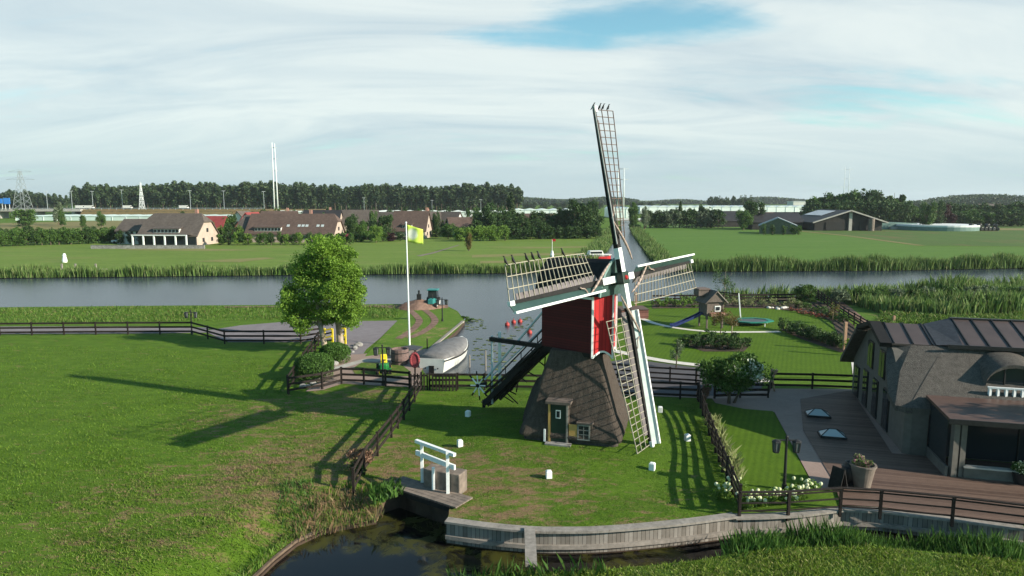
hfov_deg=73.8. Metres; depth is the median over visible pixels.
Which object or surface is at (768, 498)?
hydrangea
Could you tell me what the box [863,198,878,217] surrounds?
tree
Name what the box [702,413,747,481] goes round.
ornamental grass
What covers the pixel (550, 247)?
dry strip
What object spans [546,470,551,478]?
marker block
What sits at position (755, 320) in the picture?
trampoline
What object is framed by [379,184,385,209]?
wood tree
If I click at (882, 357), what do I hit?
window
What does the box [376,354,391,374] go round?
ride on mower
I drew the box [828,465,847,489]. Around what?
folding sign
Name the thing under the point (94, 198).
wood tree
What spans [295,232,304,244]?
tree
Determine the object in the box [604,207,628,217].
greenhouse
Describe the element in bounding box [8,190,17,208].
wood tree
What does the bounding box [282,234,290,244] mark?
tree
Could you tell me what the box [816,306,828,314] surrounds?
corner plant
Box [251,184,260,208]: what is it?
wood tree
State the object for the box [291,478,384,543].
dry reeds
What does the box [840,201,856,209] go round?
tree
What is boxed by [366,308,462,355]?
peninsula grass
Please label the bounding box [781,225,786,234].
tree
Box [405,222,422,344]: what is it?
flagpole
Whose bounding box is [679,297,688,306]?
border shrub
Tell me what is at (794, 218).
farm building
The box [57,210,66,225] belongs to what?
tree
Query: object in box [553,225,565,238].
tree
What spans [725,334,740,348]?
bed shrub
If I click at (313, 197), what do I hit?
wood tree
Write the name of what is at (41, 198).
wood tree
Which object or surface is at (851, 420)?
wooden deck
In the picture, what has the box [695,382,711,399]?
grey bush
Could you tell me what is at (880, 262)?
field bank reeds
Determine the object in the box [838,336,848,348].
bright shrub
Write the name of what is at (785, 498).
hydrangea
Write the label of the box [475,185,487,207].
wood tree
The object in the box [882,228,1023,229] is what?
farm verge
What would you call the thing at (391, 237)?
tree
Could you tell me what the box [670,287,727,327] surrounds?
playhouse
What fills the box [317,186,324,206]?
wood tree
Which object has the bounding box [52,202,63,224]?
tree
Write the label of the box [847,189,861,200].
tree
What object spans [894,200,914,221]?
tree
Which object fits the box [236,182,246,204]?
wood tree
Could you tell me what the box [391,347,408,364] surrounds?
wooden tub
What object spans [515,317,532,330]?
lily pads
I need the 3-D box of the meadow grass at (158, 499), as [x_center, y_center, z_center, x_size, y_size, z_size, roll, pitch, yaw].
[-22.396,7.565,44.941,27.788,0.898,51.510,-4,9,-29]
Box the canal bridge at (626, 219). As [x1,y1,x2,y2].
[616,218,641,221]
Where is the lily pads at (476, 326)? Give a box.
[466,319,485,329]
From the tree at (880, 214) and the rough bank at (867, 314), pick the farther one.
the tree at (880, 214)
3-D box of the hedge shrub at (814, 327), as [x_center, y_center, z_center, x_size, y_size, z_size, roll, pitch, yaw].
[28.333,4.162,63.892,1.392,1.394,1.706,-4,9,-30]
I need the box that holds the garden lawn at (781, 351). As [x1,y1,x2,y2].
[626,304,852,376]
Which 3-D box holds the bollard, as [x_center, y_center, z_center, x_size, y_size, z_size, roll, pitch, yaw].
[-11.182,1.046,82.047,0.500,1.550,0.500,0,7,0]
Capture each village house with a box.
[235,211,249,223]
[260,208,298,213]
[303,207,342,219]
[342,210,378,230]
[374,212,393,233]
[428,209,441,221]
[430,211,462,223]
[446,214,474,230]
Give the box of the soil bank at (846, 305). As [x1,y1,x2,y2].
[836,302,865,322]
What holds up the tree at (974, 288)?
on the rough bank at (867, 314)
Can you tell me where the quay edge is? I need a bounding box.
[429,321,463,347]
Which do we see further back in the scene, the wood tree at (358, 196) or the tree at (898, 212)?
the wood tree at (358, 196)
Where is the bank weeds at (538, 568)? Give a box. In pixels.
[446,551,606,575]
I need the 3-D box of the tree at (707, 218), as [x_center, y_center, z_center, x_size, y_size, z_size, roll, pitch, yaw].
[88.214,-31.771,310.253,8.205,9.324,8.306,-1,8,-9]
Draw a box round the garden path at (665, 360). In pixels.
[614,350,768,381]
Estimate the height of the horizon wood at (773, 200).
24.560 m
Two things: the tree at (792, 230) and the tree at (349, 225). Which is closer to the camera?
the tree at (349, 225)
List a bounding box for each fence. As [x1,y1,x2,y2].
[0,321,319,343]
[286,331,320,393]
[287,367,410,394]
[351,372,422,494]
[428,373,541,390]
[612,363,702,382]
[618,380,697,399]
[651,294,815,302]
[697,382,742,502]
[713,378,771,398]
[737,487,1023,526]
[770,372,852,388]
[815,289,867,324]
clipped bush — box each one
[293,352,332,383]
[319,342,350,363]
[322,352,334,372]
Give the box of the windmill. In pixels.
[467,106,696,453]
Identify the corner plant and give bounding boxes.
[802,302,811,309]
[810,306,821,311]
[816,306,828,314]
[835,313,850,321]
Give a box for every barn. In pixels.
[524,213,556,217]
[695,211,743,226]
[800,209,888,230]
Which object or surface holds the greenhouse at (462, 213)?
on the ground at (280, 356)
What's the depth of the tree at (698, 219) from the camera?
308.23 m
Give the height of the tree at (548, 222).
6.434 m
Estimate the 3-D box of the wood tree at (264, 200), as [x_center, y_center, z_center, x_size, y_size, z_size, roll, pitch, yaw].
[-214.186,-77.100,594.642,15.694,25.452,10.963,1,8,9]
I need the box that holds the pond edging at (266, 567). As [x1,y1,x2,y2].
[253,528,322,575]
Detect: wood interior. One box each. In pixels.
[0,203,71,211]
[68,196,521,211]
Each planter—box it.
[849,453,876,487]
[1010,460,1023,485]
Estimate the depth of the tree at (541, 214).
247.76 m
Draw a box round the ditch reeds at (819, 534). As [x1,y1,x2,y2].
[715,515,1023,560]
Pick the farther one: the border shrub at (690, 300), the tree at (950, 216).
the tree at (950, 216)
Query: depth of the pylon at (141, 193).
465.36 m
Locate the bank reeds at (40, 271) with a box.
[0,259,545,277]
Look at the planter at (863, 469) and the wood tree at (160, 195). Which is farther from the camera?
the wood tree at (160, 195)
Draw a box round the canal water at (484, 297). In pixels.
[0,221,1023,373]
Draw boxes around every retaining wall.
[444,512,736,552]
[733,506,1023,544]
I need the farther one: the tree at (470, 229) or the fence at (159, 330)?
the tree at (470, 229)
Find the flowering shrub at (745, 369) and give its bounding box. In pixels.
[694,348,774,403]
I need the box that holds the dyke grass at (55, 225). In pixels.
[0,221,121,229]
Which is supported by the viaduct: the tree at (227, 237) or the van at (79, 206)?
the van at (79, 206)
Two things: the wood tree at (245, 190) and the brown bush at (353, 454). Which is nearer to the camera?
the brown bush at (353, 454)
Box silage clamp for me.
[882,222,916,228]
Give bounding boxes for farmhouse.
[129,209,219,244]
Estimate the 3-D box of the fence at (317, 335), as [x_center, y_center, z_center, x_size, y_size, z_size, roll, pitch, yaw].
[-16.344,5.489,54.347,0.192,1.488,17.257,-1,7,-8]
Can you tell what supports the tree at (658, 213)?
on the crop field at (715, 243)
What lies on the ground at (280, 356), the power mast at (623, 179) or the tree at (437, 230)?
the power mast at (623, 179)
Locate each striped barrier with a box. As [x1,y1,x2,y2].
[323,328,333,342]
[336,327,346,343]
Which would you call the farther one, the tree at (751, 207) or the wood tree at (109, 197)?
the wood tree at (109, 197)
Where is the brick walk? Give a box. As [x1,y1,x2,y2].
[622,388,902,487]
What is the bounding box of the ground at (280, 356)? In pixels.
[0,200,1023,575]
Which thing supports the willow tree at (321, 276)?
on the ground at (280, 356)
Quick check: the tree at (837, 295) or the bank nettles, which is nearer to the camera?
the bank nettles
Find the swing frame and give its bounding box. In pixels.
[705,291,740,318]
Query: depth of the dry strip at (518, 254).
161.28 m
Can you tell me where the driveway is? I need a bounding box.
[611,359,761,395]
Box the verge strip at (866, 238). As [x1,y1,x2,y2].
[802,231,917,244]
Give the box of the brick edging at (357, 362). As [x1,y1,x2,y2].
[334,359,390,368]
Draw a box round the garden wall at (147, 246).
[91,245,204,248]
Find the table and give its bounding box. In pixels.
[401,345,422,352]
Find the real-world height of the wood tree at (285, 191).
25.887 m
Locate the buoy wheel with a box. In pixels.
[409,352,419,379]
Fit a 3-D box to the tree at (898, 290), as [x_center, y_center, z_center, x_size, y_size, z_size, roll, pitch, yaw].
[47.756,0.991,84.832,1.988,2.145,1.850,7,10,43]
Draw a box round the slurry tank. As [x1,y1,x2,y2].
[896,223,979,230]
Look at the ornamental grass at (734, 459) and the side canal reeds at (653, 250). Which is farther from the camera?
the side canal reeds at (653, 250)
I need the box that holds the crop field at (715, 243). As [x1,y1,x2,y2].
[637,222,1023,262]
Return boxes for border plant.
[728,295,740,305]
[737,299,748,306]
[746,298,758,306]
[758,300,767,306]
[768,297,777,306]
[776,301,788,306]
[785,297,797,307]
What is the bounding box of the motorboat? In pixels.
[578,250,611,258]
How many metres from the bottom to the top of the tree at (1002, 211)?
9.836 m
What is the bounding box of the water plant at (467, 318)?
[461,316,473,321]
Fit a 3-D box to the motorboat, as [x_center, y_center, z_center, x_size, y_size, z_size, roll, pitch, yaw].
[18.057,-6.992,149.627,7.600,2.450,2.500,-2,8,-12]
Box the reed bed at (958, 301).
[812,273,1023,315]
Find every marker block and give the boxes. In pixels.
[457,439,462,446]
[465,410,470,416]
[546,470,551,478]
[649,462,655,470]
[684,433,690,441]
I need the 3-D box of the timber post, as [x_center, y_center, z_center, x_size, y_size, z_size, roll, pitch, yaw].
[28.786,4.171,59.005,0.240,2.500,0.240,0,7,0]
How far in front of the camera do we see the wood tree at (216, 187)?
593.24 m
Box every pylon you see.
[6,169,34,208]
[139,183,144,208]
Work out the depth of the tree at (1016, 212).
326.14 m
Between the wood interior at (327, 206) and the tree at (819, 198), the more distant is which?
the wood interior at (327, 206)
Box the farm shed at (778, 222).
[758,217,797,233]
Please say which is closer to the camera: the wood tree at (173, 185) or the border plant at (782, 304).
the border plant at (782, 304)
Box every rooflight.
[804,408,830,418]
[817,428,847,439]
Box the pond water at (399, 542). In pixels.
[264,508,932,575]
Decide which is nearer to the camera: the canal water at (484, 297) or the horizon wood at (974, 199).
the canal water at (484, 297)
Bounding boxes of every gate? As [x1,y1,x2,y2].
[410,373,427,390]
[432,374,456,390]
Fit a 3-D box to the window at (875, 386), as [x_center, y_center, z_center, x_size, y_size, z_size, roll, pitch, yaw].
[21.465,6.510,40.406,0.120,2.280,1.040,2,8,14]
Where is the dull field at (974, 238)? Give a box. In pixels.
[802,224,1023,245]
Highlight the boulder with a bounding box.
[354,342,362,346]
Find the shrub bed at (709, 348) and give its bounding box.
[687,338,748,350]
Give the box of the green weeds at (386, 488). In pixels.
[363,475,405,503]
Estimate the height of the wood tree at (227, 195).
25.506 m
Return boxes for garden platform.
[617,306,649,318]
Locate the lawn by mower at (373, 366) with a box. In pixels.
[353,363,410,375]
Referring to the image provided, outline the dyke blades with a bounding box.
[0,304,398,322]
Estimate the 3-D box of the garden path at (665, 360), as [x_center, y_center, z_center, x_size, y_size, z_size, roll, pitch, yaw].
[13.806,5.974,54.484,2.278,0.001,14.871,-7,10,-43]
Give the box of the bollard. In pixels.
[417,290,420,299]
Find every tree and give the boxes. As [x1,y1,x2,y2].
[0,230,9,245]
[2,191,12,211]
[4,229,18,245]
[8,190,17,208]
[9,226,24,243]
[10,208,37,225]
[10,230,22,245]
[17,193,23,208]
[18,232,30,245]
[20,225,34,243]
[21,189,27,207]
[24,191,34,207]
[29,230,39,244]
[31,193,39,208]
[33,228,48,244]
[38,194,45,207]
[44,194,50,207]
[45,228,56,244]
[49,193,56,206]
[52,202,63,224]
[52,229,63,244]
[53,195,64,204]
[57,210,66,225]
[60,229,71,243]
[61,195,69,206]
[62,229,78,243]
[69,185,76,204]
[70,189,81,208]
[77,188,85,204]
[77,230,86,243]
[79,191,90,204]
[79,214,86,226]
[82,182,93,208]
[82,227,93,243]
[88,186,101,208]
[88,229,99,243]
[91,184,107,206]
[95,211,105,226]
[97,229,108,242]
[100,183,112,207]
[102,228,113,242]
[103,187,115,208]
[111,186,119,208]
[114,230,124,243]
[115,187,124,208]
[118,186,130,208]
[126,232,133,243]
[127,187,135,208]
[131,187,138,207]
[136,186,151,208]
[137,185,144,205]
[146,183,158,206]
[157,185,167,208]
[162,184,172,208]
[168,180,179,208]
[171,184,184,204]
[173,181,188,204]
[182,182,192,201]
[190,184,197,208]
[190,184,205,208]
[194,181,206,208]
[200,187,211,207]
[204,182,214,207]
[211,184,220,208]
[213,188,225,208]
[216,234,224,244]
[217,225,226,238]
[222,185,232,203]
[223,217,236,230]
[223,231,231,244]
[224,185,237,208]
[224,223,234,241]
[227,212,236,224]
[230,186,243,208]
[231,231,242,244]
[235,181,252,204]
[235,224,243,238]
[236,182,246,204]
[238,232,245,244]
[242,233,253,244]
[246,183,254,208]
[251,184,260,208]
[254,180,266,208]
[254,233,262,244]
[259,185,272,206]
[259,232,269,244]
[261,181,278,208]
[267,232,275,244]
[268,181,283,202]
[275,185,288,208]
[275,234,367,346]
[276,231,284,243]
[278,184,289,207]
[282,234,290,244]
[286,186,296,208]
[288,233,297,244]
[292,181,302,208]
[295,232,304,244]
[296,185,307,208]
[300,183,312,205]
[305,231,314,243]
[307,184,313,208]
[308,187,322,208]
[317,184,330,205]
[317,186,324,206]
[326,186,335,209]
[327,185,341,203]
[332,188,344,208]
[339,232,346,243]
[341,188,349,209]
[344,214,357,233]
[346,187,354,209]
[346,232,354,244]
[346,233,356,241]
[348,186,359,209]
[353,222,367,239]
[355,233,366,241]
[356,185,364,209]
[360,183,369,209]
[366,184,374,208]
[366,217,378,232]
[367,210,377,229]
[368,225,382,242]
[370,185,381,203]
[378,214,396,234]
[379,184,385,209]
[379,231,388,240]
[381,182,389,209]
[385,185,396,202]
[385,232,395,240]
[392,187,400,209]
[396,231,404,240]
[397,188,405,210]
[401,188,410,208]
[406,186,415,209]
[413,185,421,210]
[415,185,423,209]
[420,187,431,205]
[429,186,434,208]
[431,227,441,236]
[432,187,441,210]
[432,211,442,235]
[439,188,445,210]
[440,223,455,238]
[442,185,451,209]
[444,185,456,210]
[451,188,459,209]
[451,227,466,240]
[452,226,465,238]
[456,186,465,210]
[458,183,470,207]
[464,184,474,205]
[464,208,471,216]
[464,232,472,250]
[465,226,477,239]
[469,187,481,204]
[469,220,482,231]
[470,202,497,226]
[474,225,485,239]
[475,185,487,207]
[481,182,489,208]
[483,225,496,240]
[486,185,495,207]
[488,225,502,240]
[492,219,506,230]
[493,183,502,209]
[494,187,505,205]
[496,206,517,222]
[500,225,509,240]
[502,187,509,208]
[504,220,512,236]
[505,186,513,202]
[506,192,517,212]
[506,209,515,221]
[508,225,520,238]
[513,187,521,208]
[513,187,523,208]
[514,210,525,219]
[514,215,530,238]
[515,225,530,238]
[520,202,527,208]
[523,226,539,238]
[525,210,540,220]
[527,202,537,208]
[531,218,547,238]
[533,226,548,238]
[534,211,545,220]
[538,202,550,208]
[543,213,560,220]
[545,219,554,236]
[545,225,555,238]
[550,218,563,234]
[552,202,560,208]
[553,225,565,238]
[557,207,570,236]
[558,219,569,233]
[560,202,568,208]
[562,225,576,238]
[566,198,594,235]
[571,225,582,238]
[582,225,597,238]
[587,199,601,222]
[588,226,605,237]
[590,219,600,233]
[591,208,604,224]
[627,202,640,226]
[639,206,650,228]
[647,210,655,227]
[648,210,664,227]
[653,211,669,227]
[662,209,676,227]
[667,207,681,227]
[670,339,684,367]
[673,210,687,227]
[677,201,682,220]
[682,210,694,227]
[686,208,699,227]
[694,211,706,227]
[698,205,705,227]
[701,208,713,227]
[706,207,718,227]
[707,196,713,205]
[708,308,733,334]
[712,209,728,227]
[713,196,719,204]
[713,268,735,302]
[718,196,724,205]
[723,315,740,332]
[724,196,730,205]
[730,196,735,204]
[734,210,753,229]
[735,195,744,205]
[739,199,766,218]
[761,224,766,234]
[769,224,774,234]
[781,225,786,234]
[789,225,795,234]
[792,284,816,302]
[796,225,801,234]
[798,196,818,214]
[805,197,820,205]
[805,202,818,212]
[809,201,825,210]
[820,196,833,203]
[821,192,835,203]
[822,199,848,209]
[822,203,833,209]
[825,194,842,202]
[826,302,839,323]
[827,193,851,202]
[830,289,850,303]
[834,193,852,201]
[834,202,850,209]
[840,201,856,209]
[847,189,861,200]
[849,192,872,202]
[850,286,870,301]
[852,200,862,212]
[857,198,872,214]
[860,188,882,202]
[863,189,889,202]
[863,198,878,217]
[869,201,890,220]
[869,286,887,297]
[874,189,891,204]
[877,201,899,220]
[882,199,902,221]
[886,193,905,202]
[888,288,904,298]
[892,199,906,222]
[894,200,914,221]
[903,200,918,212]
[904,288,924,300]
[909,213,920,222]
[918,201,937,224]
[922,286,935,294]
[931,200,946,223]
[938,203,957,223]
[938,285,957,294]
[946,202,959,213]
[949,205,963,211]
[953,210,965,223]
[956,211,971,223]
[959,204,969,210]
[961,203,977,222]
[961,210,985,223]
[964,285,980,294]
[968,204,985,210]
[970,208,988,225]
[972,203,987,212]
[978,284,999,293]
[979,211,996,225]
[982,202,992,210]
[982,209,1006,225]
[989,207,1007,225]
[995,204,1008,210]
[997,285,1018,294]
[1000,210,1017,225]
[1007,207,1023,225]
[1008,212,1023,225]
[1012,201,1023,211]
[1015,201,1023,224]
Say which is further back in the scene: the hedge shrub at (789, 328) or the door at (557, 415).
the hedge shrub at (789, 328)
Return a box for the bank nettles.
[273,475,316,537]
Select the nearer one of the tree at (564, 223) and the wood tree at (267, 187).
the tree at (564, 223)
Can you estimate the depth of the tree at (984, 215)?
327.35 m
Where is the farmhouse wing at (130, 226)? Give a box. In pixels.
[114,219,145,243]
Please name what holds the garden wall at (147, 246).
on the grass field at (381, 252)
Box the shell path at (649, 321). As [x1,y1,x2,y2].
[641,319,779,332]
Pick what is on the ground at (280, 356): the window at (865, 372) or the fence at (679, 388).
the fence at (679, 388)
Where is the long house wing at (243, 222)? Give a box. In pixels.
[235,215,249,231]
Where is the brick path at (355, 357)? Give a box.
[307,349,426,390]
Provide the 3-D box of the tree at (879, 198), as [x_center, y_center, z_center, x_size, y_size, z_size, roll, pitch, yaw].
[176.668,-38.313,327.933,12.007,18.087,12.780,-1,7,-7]
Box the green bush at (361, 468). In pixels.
[348,463,366,474]
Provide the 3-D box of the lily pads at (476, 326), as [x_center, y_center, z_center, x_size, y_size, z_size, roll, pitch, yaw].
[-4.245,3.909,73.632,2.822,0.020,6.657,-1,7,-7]
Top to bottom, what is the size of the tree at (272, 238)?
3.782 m
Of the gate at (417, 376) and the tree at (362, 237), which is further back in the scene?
the tree at (362, 237)
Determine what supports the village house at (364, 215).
on the ground at (280, 356)
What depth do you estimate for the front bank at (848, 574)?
24.32 m
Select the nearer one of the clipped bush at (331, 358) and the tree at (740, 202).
the clipped bush at (331, 358)
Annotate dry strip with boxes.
[123,249,242,250]
[202,257,272,261]
[472,253,576,256]
[480,260,544,262]
[507,246,586,247]
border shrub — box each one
[650,298,664,306]
[660,296,672,306]
[668,299,681,306]
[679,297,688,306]
[688,298,698,306]
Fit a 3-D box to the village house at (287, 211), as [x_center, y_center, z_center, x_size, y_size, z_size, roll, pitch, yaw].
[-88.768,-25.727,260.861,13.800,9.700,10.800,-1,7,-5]
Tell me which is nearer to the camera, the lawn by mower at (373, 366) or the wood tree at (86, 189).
the lawn by mower at (373, 366)
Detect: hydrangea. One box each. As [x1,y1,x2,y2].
[710,482,731,498]
[721,479,742,494]
[726,476,746,488]
[732,492,756,509]
[745,489,763,506]
[751,488,771,505]
[756,490,770,506]
[762,488,781,504]
[773,487,787,501]
[778,493,797,501]
[785,485,802,500]
[789,476,809,492]
[790,483,809,499]
[803,478,822,491]
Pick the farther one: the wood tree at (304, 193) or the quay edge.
the wood tree at (304, 193)
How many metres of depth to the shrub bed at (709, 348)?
59.69 m
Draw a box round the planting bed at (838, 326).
[652,298,854,338]
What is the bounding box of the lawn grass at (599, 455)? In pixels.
[359,393,732,526]
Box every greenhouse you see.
[15,214,232,220]
[280,210,507,216]
[515,208,568,212]
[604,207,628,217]
[632,205,802,213]
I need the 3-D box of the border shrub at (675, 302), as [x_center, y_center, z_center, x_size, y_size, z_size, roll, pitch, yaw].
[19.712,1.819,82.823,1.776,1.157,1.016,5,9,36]
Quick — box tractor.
[426,288,440,307]
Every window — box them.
[577,424,589,440]
[853,364,859,397]
[861,368,868,407]
[867,339,874,368]
[870,377,878,418]
[878,348,885,379]
[881,387,889,431]
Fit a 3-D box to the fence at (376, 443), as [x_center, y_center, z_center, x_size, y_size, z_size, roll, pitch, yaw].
[-6.600,7.657,38.783,0.309,1.770,16.202,0,7,3]
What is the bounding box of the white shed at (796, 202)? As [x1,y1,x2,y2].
[787,201,811,204]
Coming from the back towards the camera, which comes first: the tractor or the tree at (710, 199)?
the tree at (710, 199)
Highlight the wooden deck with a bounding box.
[800,390,1023,523]
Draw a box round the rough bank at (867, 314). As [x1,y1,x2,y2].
[817,297,1013,323]
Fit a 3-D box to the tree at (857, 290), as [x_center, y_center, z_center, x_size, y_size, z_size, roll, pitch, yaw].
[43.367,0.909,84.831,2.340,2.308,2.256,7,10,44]
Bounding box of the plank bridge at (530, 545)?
[524,527,536,566]
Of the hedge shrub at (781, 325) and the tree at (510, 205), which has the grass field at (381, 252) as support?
the tree at (510, 205)
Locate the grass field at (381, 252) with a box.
[0,229,605,270]
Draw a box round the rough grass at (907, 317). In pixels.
[873,309,1023,323]
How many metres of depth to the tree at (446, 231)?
223.48 m
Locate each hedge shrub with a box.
[778,317,789,329]
[783,326,798,333]
[786,321,799,332]
[790,328,805,335]
[792,321,805,333]
[798,330,810,337]
[801,324,812,335]
[804,325,821,332]
[808,331,820,339]
[809,328,825,340]
[813,333,825,342]
[816,331,836,340]
[819,334,831,343]
[824,332,840,342]
[827,336,840,345]
[832,333,842,345]
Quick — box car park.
[208,321,396,353]
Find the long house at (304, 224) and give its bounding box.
[244,210,345,242]
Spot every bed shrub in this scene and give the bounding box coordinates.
[679,334,691,345]
[688,333,701,346]
[689,331,705,340]
[694,338,709,347]
[701,328,716,340]
[705,335,720,347]
[714,331,727,341]
[714,338,729,347]
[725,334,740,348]
[728,332,739,343]
[729,338,748,347]
[737,337,751,346]
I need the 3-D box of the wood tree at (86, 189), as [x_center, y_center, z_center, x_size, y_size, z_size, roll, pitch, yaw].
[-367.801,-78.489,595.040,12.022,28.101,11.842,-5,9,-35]
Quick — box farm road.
[0,326,208,333]
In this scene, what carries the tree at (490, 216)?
on the grass field at (381, 252)
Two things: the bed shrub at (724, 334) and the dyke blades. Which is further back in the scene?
the dyke blades
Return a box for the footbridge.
[388,476,472,511]
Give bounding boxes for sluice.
[415,439,466,493]
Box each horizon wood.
[521,196,639,204]
[640,196,806,203]
[906,193,1023,207]
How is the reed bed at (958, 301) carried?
on the rough bank at (867, 314)
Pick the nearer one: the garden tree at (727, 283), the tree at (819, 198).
the garden tree at (727, 283)
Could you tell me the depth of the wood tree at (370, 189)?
592.85 m
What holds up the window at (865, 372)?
in the villa
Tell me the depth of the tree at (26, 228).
199.22 m
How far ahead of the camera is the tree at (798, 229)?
248.90 m
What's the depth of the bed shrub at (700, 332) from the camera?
62.24 m
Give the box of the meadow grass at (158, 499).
[0,345,405,575]
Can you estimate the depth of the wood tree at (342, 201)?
592.91 m
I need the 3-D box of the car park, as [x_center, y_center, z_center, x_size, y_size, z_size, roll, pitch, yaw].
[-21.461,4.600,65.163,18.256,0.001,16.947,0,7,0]
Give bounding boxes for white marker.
[62,253,66,262]
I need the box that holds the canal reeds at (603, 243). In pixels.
[572,225,620,258]
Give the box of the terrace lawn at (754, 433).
[709,402,812,509]
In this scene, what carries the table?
on the brick path at (355, 357)
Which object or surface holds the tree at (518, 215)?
on the grass field at (381, 252)
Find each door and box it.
[550,404,565,441]
[825,222,842,229]
[859,222,867,229]
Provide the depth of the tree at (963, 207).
341.04 m
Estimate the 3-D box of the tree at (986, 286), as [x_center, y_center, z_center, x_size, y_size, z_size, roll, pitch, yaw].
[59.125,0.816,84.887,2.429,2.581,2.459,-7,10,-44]
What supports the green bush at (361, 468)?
on the ground at (280, 356)
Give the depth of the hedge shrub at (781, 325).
67.92 m
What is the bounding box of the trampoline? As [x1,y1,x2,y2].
[735,317,773,326]
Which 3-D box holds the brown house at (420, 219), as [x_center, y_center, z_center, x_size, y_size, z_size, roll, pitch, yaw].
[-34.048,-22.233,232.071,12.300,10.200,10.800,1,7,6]
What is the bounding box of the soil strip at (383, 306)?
[225,305,447,307]
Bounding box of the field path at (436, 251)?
[417,245,457,255]
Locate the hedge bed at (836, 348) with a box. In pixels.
[782,329,843,351]
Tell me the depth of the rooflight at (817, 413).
40.82 m
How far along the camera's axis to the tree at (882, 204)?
316.81 m
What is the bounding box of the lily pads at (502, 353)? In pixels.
[471,334,519,369]
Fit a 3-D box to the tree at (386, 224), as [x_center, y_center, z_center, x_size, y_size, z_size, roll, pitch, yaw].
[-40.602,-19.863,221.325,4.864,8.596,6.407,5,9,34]
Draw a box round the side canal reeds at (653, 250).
[629,224,676,261]
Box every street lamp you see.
[184,310,196,334]
[373,344,391,385]
[436,298,447,320]
[772,435,801,489]
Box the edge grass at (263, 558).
[231,531,292,575]
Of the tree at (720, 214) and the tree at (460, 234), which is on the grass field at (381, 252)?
the tree at (460, 234)
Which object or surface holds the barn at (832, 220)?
on the dull field at (974, 238)
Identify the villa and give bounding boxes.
[840,317,1023,481]
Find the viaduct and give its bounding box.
[0,208,325,217]
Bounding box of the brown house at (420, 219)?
[391,208,432,238]
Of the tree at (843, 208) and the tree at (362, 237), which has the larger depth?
the tree at (843, 208)
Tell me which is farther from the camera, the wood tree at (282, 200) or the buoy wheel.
the wood tree at (282, 200)
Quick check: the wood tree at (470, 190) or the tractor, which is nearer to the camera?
the tractor
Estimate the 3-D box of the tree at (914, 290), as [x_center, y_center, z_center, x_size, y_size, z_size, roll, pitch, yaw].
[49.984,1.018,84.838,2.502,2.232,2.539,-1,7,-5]
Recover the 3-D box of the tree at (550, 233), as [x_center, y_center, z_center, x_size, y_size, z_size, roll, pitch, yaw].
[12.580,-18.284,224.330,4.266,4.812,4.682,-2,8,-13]
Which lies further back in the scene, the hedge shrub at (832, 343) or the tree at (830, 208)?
the tree at (830, 208)
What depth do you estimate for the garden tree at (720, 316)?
63.65 m
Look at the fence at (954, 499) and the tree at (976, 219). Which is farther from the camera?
the tree at (976, 219)
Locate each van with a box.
[75,205,84,208]
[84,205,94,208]
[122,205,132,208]
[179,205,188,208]
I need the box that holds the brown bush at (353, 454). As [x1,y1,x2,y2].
[346,448,373,469]
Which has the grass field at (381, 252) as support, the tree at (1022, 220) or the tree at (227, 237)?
the tree at (227, 237)
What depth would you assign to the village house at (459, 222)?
244.63 m
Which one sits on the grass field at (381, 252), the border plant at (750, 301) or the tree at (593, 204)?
the tree at (593, 204)
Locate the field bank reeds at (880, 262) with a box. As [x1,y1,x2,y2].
[667,251,1023,271]
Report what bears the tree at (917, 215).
on the dull field at (974, 238)
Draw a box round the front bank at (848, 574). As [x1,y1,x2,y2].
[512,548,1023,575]
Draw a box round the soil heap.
[395,299,444,309]
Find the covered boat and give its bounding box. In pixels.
[419,336,468,373]
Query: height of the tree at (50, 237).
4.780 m
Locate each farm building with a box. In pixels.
[741,213,803,229]
[766,212,802,213]
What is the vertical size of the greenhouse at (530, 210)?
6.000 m
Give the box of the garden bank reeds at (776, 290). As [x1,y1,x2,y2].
[679,279,985,300]
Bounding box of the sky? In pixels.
[0,0,1023,200]
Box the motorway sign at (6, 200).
[3,198,9,208]
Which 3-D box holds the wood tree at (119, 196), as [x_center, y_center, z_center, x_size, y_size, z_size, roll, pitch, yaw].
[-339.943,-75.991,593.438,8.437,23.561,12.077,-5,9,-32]
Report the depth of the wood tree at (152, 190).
592.23 m
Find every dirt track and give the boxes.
[396,310,422,338]
[407,310,438,337]
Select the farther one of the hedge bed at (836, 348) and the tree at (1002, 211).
the tree at (1002, 211)
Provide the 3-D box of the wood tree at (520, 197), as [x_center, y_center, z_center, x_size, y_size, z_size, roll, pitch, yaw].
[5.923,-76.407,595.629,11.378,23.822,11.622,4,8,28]
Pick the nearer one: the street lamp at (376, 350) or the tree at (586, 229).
the street lamp at (376, 350)
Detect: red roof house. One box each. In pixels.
[206,216,226,237]
[232,212,259,230]
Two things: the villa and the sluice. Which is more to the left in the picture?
the sluice
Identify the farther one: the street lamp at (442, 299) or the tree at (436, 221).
the tree at (436, 221)
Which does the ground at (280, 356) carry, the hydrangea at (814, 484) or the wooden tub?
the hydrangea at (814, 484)
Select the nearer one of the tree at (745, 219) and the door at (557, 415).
the door at (557, 415)
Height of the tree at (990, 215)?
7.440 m
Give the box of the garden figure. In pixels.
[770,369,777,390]
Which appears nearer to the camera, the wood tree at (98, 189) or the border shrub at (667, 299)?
the border shrub at (667, 299)
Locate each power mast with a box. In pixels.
[270,142,277,208]
[614,169,627,206]
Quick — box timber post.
[842,322,847,349]
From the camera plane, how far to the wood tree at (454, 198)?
591.82 m

